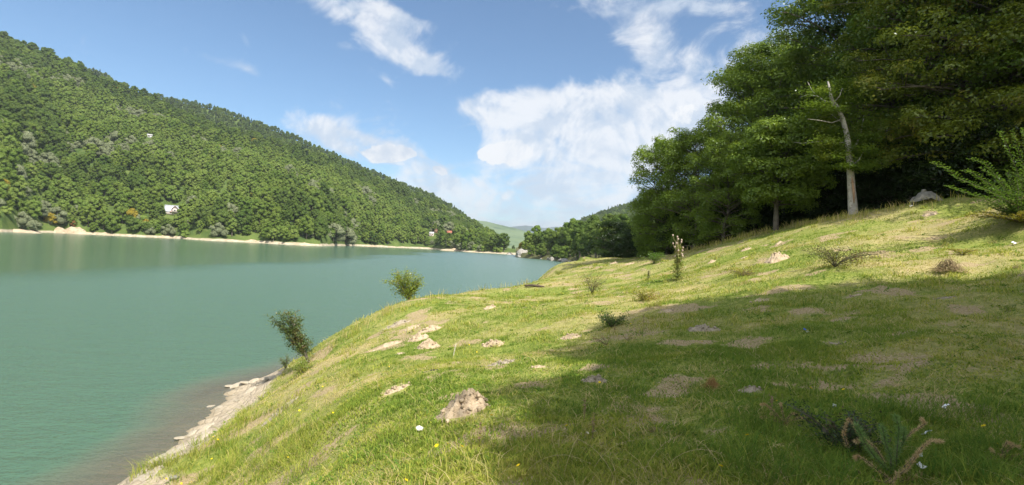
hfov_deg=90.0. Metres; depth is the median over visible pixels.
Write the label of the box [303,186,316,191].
broadleaf tree
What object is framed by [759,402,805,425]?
withered sprigs
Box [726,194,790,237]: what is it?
bush
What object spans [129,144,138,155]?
broadleaf tree
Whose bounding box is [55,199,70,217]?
broadleaf tree
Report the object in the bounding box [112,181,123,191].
broadleaf tree
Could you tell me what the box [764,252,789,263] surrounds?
rock
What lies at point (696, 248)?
seeding grass
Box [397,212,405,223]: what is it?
broadleaf tree
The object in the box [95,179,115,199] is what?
broadleaf tree
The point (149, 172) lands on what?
broadleaf tree
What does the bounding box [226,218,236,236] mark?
broadleaf tree
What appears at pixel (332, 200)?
broadleaf tree
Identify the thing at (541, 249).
broadleaf tree
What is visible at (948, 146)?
bush
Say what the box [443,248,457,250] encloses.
beach
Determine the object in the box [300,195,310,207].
broadleaf tree
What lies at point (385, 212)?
broadleaf tree
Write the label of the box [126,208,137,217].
broadleaf tree
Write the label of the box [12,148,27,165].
broadleaf tree
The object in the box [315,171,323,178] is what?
broadleaf tree
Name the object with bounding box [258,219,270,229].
broadleaf tree
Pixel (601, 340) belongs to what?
withered sprigs
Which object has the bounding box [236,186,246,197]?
broadleaf tree
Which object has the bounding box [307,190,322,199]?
broadleaf tree
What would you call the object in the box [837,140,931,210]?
bush
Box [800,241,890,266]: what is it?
shrub
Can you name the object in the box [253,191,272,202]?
broadleaf tree
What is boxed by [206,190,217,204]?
broadleaf tree
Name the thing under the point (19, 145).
broadleaf tree
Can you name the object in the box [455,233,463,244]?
broadleaf tree
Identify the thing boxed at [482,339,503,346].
rock
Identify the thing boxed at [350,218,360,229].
willow tree
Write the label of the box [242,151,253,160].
broadleaf tree
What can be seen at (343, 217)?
broadleaf tree
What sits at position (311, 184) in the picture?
willow tree
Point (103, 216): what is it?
broadleaf tree
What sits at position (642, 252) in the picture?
maple tree
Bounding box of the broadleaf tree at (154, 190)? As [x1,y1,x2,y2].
[149,186,163,199]
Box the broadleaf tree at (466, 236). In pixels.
[461,232,474,247]
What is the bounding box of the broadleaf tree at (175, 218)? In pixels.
[172,214,182,224]
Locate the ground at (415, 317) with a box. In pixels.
[117,197,1023,484]
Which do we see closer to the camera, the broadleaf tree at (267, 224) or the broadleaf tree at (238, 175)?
the broadleaf tree at (267, 224)
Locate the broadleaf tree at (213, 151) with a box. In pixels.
[208,148,217,159]
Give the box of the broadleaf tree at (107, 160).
[95,155,112,166]
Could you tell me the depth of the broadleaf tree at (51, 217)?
368.09 m
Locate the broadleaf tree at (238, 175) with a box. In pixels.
[234,174,244,187]
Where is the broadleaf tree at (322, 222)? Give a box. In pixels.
[317,218,327,230]
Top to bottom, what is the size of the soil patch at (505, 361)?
0.246 m
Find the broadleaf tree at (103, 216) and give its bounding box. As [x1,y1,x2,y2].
[95,209,110,229]
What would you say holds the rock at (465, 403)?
on the ground at (415, 317)
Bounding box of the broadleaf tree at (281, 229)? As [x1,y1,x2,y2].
[277,226,287,236]
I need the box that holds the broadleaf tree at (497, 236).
[494,233,500,246]
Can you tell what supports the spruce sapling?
on the ground at (415, 317)
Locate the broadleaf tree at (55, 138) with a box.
[45,130,60,145]
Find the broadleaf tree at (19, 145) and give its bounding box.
[7,141,22,148]
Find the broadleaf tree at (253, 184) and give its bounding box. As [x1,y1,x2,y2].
[249,181,258,191]
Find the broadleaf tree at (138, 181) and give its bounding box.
[129,175,148,191]
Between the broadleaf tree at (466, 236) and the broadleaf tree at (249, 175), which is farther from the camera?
the broadleaf tree at (466, 236)
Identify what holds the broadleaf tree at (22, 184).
on the hillside
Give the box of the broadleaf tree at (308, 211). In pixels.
[296,205,310,218]
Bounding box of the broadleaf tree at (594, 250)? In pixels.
[591,238,601,257]
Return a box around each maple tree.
[626,134,708,254]
[629,185,679,256]
[648,125,740,250]
[684,130,764,241]
[695,47,845,232]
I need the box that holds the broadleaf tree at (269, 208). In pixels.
[265,201,277,215]
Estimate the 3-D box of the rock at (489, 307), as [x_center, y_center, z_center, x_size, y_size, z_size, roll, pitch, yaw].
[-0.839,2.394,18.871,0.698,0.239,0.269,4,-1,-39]
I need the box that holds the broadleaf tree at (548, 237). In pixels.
[543,230,553,250]
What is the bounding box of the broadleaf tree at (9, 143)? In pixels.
[2,135,17,147]
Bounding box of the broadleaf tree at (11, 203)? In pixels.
[6,200,15,207]
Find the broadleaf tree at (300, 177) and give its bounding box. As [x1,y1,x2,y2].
[297,175,304,181]
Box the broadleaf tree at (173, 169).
[166,165,180,175]
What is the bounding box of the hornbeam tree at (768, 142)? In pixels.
[721,112,838,230]
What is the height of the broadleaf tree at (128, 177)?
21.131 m
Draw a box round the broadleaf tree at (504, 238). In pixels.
[499,233,509,251]
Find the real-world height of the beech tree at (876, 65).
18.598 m
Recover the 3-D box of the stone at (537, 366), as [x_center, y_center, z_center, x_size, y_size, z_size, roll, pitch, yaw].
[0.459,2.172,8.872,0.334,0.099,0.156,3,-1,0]
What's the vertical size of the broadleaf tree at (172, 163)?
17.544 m
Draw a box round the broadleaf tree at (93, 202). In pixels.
[84,197,98,208]
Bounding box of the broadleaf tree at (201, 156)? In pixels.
[199,154,209,159]
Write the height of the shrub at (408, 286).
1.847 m
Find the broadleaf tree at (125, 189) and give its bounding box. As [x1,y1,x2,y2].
[118,187,131,192]
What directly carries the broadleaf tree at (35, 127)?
on the hillside
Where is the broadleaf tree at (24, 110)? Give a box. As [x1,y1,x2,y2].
[20,104,29,120]
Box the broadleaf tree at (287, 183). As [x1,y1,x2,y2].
[282,179,294,187]
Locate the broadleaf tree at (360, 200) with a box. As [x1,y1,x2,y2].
[356,196,363,205]
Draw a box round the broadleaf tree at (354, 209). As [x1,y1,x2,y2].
[352,207,359,218]
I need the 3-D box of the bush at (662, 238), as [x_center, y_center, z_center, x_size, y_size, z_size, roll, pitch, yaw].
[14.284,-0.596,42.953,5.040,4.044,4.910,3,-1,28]
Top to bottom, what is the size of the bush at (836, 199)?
4.566 m
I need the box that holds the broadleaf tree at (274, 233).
[267,228,278,241]
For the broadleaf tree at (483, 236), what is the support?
on the hillside
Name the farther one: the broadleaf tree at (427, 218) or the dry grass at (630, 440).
the broadleaf tree at (427, 218)
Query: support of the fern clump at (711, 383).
on the ground at (415, 317)
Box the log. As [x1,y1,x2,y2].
[524,283,544,286]
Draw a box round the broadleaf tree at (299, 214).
[294,205,308,218]
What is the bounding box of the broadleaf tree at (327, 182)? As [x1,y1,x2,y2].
[320,179,330,187]
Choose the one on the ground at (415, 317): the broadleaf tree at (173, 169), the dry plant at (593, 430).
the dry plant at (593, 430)
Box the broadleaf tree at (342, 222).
[337,218,347,230]
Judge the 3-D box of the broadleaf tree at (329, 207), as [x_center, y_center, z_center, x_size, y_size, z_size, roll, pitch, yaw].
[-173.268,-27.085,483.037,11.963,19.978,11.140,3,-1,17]
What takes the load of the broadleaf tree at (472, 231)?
on the hillside
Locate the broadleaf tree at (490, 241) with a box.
[486,236,495,250]
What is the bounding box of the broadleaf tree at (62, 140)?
[48,132,65,145]
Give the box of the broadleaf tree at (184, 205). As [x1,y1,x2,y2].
[177,203,188,211]
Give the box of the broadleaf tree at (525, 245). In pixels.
[521,242,528,249]
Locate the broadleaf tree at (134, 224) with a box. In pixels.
[133,219,141,231]
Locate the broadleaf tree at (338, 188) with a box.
[334,185,341,193]
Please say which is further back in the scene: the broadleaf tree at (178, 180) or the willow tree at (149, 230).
the broadleaf tree at (178, 180)
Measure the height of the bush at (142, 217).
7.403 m
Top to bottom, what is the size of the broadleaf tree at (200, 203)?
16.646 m
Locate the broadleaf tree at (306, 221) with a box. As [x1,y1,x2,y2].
[299,215,313,238]
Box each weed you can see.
[624,285,664,300]
[715,265,769,277]
[948,247,978,254]
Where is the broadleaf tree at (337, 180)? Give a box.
[333,178,339,185]
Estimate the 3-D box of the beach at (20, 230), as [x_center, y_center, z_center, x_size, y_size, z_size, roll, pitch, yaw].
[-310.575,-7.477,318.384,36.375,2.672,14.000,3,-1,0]
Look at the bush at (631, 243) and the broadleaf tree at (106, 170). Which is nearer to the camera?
the bush at (631, 243)
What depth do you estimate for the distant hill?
3062.78 m
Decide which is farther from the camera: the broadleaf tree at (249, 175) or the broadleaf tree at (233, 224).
the broadleaf tree at (249, 175)
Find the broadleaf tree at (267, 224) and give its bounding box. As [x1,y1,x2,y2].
[263,222,271,231]
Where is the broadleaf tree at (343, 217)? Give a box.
[338,212,347,225]
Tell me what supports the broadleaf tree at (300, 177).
on the hillside
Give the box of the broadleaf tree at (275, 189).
[272,186,280,199]
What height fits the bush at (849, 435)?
0.523 m
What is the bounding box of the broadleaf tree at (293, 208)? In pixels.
[289,203,297,222]
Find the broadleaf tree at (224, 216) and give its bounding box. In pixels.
[215,209,232,224]
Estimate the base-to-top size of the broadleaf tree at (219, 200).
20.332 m
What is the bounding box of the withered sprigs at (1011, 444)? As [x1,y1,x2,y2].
[985,439,1023,460]
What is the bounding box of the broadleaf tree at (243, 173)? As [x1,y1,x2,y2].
[236,170,246,177]
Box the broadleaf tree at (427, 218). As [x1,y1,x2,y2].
[423,216,432,225]
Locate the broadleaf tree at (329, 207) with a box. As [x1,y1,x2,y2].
[324,204,334,213]
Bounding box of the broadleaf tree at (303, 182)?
[298,179,307,187]
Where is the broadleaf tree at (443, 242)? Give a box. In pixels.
[440,236,445,248]
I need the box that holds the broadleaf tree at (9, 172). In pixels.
[1,167,17,184]
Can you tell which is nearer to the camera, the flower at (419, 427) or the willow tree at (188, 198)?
the flower at (419, 427)
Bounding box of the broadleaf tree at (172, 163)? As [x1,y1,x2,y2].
[164,160,179,170]
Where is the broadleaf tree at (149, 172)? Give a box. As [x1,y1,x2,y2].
[142,168,156,180]
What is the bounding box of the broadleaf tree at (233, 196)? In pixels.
[229,191,244,203]
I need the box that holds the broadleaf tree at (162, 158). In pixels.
[153,153,168,169]
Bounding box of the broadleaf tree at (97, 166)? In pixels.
[89,161,102,181]
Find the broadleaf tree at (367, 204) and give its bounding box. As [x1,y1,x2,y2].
[363,202,369,211]
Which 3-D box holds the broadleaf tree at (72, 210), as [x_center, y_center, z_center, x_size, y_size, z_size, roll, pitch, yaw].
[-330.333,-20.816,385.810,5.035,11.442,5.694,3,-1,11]
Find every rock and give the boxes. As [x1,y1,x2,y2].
[137,466,152,476]
[139,474,148,481]
[170,443,187,454]
[187,430,196,435]
[190,437,204,446]
[196,422,214,433]
[200,430,212,437]
[230,382,240,388]
[245,386,255,393]
[248,378,258,383]
[516,249,526,256]
[687,323,720,331]
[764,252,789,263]
[921,211,937,216]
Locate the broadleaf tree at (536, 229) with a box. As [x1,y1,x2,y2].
[529,225,541,243]
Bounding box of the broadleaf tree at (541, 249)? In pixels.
[535,243,546,257]
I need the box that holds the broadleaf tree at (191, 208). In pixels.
[187,205,195,215]
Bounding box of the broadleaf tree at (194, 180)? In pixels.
[190,172,200,185]
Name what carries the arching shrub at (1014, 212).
on the ground at (415, 317)
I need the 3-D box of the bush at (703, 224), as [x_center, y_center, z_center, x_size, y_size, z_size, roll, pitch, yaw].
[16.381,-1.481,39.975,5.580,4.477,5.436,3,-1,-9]
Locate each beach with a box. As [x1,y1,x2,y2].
[13,229,38,232]
[54,227,67,232]
[65,226,87,233]
[95,232,112,235]
[244,239,258,242]
[295,242,313,245]
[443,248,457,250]
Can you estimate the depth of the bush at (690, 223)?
41.77 m
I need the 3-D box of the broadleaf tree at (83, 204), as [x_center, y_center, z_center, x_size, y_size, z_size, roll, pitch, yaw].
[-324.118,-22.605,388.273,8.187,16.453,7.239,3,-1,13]
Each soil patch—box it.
[370,341,401,351]
[481,359,514,366]
[658,308,674,312]
[749,297,769,302]
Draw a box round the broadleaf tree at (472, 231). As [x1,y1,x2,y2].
[465,228,474,237]
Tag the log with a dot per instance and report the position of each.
(531, 285)
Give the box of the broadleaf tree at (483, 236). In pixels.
[479,232,487,241]
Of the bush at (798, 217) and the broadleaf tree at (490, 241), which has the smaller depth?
the bush at (798, 217)
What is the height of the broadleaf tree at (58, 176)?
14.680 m
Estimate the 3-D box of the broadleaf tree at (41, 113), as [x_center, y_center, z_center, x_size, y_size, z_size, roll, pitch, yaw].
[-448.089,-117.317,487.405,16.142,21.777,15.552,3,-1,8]
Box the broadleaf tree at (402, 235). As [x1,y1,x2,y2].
[399,230,406,242]
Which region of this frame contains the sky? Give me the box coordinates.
[0,0,868,227]
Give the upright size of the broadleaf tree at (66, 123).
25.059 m
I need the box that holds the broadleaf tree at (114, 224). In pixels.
[104,215,121,233]
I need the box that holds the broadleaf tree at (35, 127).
[28,122,40,132]
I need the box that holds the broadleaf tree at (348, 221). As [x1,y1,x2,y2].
[346,217,351,227]
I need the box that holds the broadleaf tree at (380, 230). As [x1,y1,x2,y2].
[378,224,385,236]
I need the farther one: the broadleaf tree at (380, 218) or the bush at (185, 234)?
the broadleaf tree at (380, 218)
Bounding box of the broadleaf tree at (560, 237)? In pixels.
[556,227,569,246]
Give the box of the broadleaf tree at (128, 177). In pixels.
[126,172,139,188]
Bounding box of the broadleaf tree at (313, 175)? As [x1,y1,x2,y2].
[308,173,315,182]
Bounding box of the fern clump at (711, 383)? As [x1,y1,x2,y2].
[704,375,720,388]
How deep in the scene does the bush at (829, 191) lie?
32.14 m
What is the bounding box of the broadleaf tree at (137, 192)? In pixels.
[132,188,143,198]
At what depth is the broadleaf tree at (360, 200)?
645.62 m
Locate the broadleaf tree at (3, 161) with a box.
[0,152,7,167]
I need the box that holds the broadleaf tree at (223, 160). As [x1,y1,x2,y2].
[221,157,233,168]
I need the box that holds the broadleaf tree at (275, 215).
[269,212,279,224]
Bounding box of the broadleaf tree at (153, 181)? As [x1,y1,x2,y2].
[146,176,159,188]
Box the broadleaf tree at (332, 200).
[328,197,338,210]
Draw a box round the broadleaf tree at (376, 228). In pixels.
[371,223,378,232]
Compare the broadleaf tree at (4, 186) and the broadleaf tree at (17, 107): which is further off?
the broadleaf tree at (17, 107)
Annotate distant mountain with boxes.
[512,225,558,236]
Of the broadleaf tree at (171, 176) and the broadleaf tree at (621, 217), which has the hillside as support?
the broadleaf tree at (171, 176)
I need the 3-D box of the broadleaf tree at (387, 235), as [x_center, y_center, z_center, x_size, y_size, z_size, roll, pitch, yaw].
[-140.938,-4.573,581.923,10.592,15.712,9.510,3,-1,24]
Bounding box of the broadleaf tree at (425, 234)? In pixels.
[420,228,427,242]
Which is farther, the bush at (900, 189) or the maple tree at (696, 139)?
the maple tree at (696, 139)
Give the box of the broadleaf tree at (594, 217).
[584,215,599,222]
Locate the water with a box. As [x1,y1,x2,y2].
[0,232,564,484]
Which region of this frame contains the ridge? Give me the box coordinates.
[171,102,507,247]
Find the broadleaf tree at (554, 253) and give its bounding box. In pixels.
[550,244,560,260]
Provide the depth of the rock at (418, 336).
15.06 m
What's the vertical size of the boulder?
0.674 m
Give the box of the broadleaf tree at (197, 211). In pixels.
[191,207,203,223]
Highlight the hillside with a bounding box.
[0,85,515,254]
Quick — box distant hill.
[477,220,525,248]
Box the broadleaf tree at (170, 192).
[164,186,175,200]
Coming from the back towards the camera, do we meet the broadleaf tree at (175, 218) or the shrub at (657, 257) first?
the broadleaf tree at (175, 218)
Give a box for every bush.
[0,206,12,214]
[140,215,147,220]
[149,219,159,224]
[180,230,189,237]
[480,245,487,251]
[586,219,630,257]
[593,305,630,327]
[609,228,636,257]
[612,223,660,257]
[617,210,679,256]
[652,212,701,254]
[670,203,711,248]
[683,201,748,245]
[695,195,772,242]
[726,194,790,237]
[761,182,824,227]
[766,154,864,224]
[778,394,907,454]
[788,155,886,217]
[791,170,869,220]
[834,163,900,213]
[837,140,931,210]
[866,157,942,208]
[872,113,1023,204]
[889,154,975,202]
[893,105,1023,202]
[905,137,1016,201]
[974,140,1023,195]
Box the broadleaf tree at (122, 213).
[114,207,127,223]
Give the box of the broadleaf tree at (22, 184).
[11,175,27,197]
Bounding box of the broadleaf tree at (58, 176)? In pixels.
[52,173,65,183]
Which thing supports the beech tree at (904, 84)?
on the ground at (415, 317)
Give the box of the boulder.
[912,191,942,201]
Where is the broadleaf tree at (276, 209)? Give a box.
[272,207,280,217]
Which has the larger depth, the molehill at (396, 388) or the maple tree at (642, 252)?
the maple tree at (642, 252)
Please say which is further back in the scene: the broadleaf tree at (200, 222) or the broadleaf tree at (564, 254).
the broadleaf tree at (200, 222)
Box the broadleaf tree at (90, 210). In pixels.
[80,206,95,226]
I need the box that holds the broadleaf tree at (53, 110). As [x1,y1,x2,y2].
[42,103,59,115]
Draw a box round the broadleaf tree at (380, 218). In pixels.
[376,215,383,223]
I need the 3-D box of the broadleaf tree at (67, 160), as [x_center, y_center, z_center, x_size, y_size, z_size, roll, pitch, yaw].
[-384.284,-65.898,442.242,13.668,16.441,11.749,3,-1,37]
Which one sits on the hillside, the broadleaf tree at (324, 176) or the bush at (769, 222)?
the broadleaf tree at (324, 176)
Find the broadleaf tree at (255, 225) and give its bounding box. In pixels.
[253,221,258,232]
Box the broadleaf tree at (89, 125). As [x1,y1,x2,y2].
[81,120,95,136]
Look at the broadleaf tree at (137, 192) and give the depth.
421.08 m
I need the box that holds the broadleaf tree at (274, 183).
[267,177,278,187]
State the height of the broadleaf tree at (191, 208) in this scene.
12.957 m
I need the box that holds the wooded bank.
[515,247,605,260]
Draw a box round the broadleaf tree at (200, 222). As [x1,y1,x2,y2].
[196,220,204,233]
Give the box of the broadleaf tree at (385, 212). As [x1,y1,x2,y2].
[382,210,388,220]
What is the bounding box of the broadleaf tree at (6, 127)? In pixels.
[0,118,14,136]
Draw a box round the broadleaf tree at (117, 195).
[113,190,124,203]
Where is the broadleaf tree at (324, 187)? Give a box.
[319,182,330,196]
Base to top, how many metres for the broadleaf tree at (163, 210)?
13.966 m
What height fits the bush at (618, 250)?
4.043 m
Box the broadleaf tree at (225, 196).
[219,190,228,202]
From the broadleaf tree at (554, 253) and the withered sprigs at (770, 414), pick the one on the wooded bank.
the broadleaf tree at (554, 253)
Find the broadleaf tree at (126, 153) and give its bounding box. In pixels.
[119,150,130,160]
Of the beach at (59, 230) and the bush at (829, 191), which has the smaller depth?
the bush at (829, 191)
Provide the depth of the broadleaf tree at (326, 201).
489.20 m
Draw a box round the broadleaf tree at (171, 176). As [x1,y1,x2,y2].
[170,173,175,182]
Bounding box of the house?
[164,205,178,214]
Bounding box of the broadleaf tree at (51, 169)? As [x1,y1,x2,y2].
[42,162,60,178]
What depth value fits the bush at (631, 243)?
50.03 m
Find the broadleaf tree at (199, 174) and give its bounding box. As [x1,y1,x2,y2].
[195,170,201,183]
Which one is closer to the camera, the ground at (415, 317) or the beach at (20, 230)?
the ground at (415, 317)
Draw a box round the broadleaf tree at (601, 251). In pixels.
[591,226,605,257]
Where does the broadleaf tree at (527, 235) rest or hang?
on the wooded bank
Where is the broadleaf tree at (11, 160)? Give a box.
[0,147,17,169]
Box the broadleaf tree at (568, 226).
[563,217,579,244]
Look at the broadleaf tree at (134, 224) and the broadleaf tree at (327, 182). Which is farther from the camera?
the broadleaf tree at (327, 182)
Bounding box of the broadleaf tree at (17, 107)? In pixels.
[0,101,23,114]
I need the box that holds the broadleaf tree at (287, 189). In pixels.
[280,187,293,198]
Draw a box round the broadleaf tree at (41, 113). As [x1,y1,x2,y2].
[34,107,50,121]
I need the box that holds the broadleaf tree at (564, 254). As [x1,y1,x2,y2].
[558,246,571,258]
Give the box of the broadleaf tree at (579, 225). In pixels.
[570,221,586,258]
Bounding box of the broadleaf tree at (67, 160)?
[60,157,75,167]
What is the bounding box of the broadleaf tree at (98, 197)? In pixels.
[88,194,102,206]
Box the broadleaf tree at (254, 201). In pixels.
[249,199,261,208]
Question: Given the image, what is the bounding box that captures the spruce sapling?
[841,413,945,483]
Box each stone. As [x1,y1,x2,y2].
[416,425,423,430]
[531,365,544,367]
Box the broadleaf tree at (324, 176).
[319,174,327,180]
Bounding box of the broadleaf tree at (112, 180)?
[107,177,118,187]
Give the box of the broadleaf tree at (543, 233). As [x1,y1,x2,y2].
[538,230,546,247]
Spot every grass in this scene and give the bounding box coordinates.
[117,395,338,484]
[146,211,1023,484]
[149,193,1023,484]
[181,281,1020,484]
[203,304,1023,484]
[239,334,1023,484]
[297,188,964,361]
[384,317,1008,478]
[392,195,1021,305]
[703,385,1023,484]
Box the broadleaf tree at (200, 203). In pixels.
[195,200,205,207]
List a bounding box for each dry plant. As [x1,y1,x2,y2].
[477,422,482,443]
[590,412,596,437]
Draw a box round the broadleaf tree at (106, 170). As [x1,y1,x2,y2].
[98,164,116,177]
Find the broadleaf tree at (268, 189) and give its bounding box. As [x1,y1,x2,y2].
[260,185,273,201]
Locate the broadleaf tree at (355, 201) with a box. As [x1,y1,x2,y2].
[351,199,358,206]
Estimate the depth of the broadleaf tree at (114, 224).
383.70 m
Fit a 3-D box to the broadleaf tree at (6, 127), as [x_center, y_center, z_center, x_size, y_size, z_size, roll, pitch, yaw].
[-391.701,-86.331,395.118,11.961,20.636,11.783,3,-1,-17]
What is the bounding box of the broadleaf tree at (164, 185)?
[160,183,168,196]
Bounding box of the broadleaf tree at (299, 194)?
[292,191,305,202]
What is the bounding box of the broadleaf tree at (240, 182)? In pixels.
[234,177,242,189]
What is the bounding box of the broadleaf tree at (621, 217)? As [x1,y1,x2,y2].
[605,213,629,242]
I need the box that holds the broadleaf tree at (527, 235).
[521,231,532,244]
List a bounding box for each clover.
[161,297,1023,484]
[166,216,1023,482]
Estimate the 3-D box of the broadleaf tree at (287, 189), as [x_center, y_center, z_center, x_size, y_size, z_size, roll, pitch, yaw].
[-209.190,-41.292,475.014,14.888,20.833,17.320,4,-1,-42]
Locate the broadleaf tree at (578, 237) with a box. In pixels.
[574,228,588,252]
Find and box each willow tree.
[0,199,6,207]
[14,211,36,228]
[18,131,36,147]
[30,219,41,230]
[36,200,47,216]
[37,152,58,162]
[41,200,51,209]
[45,206,68,224]
[144,227,155,233]
[161,224,176,234]
[184,195,197,203]
[209,222,228,236]
[227,203,238,217]
[284,164,298,173]
[307,182,318,189]
[344,227,355,243]
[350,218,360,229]
[467,241,474,248]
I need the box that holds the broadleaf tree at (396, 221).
[392,215,401,225]
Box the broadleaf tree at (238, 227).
[235,217,245,234]
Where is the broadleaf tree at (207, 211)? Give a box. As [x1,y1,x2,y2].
[199,206,214,220]
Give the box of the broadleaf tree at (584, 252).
[579,243,593,256]
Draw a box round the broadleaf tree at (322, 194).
[312,190,324,198]
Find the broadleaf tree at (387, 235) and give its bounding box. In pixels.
[384,232,393,241]
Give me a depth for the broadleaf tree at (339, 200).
541.54 m
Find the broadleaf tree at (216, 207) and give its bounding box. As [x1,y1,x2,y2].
[211,203,226,219]
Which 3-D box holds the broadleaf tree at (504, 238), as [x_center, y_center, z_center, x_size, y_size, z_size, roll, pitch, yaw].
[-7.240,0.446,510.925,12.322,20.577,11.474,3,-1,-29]
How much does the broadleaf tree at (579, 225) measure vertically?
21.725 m
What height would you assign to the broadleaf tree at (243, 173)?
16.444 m
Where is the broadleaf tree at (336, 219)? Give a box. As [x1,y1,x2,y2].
[330,214,339,225]
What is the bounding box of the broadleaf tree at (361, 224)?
[355,219,362,228]
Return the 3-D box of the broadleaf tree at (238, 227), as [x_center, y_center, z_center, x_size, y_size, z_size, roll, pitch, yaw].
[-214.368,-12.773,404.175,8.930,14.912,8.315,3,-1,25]
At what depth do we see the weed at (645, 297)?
16.73 m
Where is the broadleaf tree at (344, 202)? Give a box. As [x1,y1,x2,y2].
[340,196,351,211]
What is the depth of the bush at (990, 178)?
25.93 m
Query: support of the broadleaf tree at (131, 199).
on the hillside
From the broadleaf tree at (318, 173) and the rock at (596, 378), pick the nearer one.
the rock at (596, 378)
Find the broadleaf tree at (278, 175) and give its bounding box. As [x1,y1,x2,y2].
[274,170,283,180]
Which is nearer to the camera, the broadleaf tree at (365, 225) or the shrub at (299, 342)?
the shrub at (299, 342)
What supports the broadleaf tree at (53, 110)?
on the hillside
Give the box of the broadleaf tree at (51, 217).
[43,213,57,224]
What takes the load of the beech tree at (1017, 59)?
on the ground at (415, 317)
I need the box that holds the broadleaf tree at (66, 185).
[56,178,71,199]
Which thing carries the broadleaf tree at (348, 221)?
on the hillside
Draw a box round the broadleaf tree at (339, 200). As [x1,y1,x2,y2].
[334,195,342,206]
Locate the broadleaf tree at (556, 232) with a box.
[551,227,565,245]
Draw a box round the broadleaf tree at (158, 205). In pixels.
[150,202,163,219]
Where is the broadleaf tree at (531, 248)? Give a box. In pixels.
[527,245,535,255]
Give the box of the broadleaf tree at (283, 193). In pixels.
[278,190,290,200]
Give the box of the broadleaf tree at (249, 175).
[243,173,253,179]
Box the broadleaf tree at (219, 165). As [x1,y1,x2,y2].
[213,161,226,175]
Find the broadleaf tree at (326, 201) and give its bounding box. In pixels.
[321,199,329,210]
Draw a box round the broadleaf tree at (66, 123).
[61,114,78,130]
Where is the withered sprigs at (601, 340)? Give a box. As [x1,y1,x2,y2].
[593,335,609,344]
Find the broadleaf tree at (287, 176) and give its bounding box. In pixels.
[284,174,294,179]
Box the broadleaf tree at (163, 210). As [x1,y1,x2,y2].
[157,206,166,216]
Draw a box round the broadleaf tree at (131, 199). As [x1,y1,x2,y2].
[120,192,140,208]
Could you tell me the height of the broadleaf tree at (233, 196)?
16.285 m
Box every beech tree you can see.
[706,27,843,189]
[746,55,856,228]
[748,0,964,212]
[782,0,976,198]
[791,72,902,214]
[818,0,1023,172]
[824,0,1023,187]
[837,0,1023,198]
[897,0,1023,192]
[949,0,1023,140]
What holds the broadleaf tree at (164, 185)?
on the hillside
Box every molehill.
[261,397,296,426]
[380,320,410,331]
[380,381,411,396]
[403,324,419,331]
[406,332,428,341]
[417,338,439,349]
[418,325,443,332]
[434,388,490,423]
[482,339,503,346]
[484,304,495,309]
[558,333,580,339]
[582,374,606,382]
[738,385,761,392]
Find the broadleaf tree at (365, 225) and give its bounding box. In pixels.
[361,222,369,231]
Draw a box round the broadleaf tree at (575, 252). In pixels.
[570,248,578,260]
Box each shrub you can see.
[263,309,317,361]
[278,354,290,368]
[286,356,320,375]
[382,268,423,299]
[581,267,607,292]
[640,251,666,263]
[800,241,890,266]
[929,127,1023,222]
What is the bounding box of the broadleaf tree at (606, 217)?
[602,214,614,226]
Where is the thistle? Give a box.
[670,234,685,280]
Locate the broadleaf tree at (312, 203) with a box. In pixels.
[304,198,317,211]
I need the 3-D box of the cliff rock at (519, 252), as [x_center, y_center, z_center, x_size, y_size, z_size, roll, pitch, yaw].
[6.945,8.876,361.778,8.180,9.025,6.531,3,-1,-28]
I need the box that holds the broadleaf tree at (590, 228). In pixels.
[580,219,600,257]
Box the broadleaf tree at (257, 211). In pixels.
[253,201,267,224]
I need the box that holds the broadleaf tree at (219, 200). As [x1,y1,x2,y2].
[212,197,226,209]
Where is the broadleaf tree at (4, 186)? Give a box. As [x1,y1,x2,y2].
[0,181,13,195]
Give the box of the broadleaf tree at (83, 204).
[78,202,90,216]
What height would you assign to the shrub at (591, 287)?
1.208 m
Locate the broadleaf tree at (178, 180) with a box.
[171,174,181,187]
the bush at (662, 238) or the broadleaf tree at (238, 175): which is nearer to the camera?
the bush at (662, 238)
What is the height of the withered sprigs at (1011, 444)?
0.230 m
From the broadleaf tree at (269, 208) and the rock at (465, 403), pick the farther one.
the broadleaf tree at (269, 208)
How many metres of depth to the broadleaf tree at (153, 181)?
442.65 m
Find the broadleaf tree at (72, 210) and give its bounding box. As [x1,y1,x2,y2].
[69,207,77,217]
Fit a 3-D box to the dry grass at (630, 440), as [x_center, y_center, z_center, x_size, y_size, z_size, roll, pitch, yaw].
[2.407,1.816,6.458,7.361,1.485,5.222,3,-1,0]

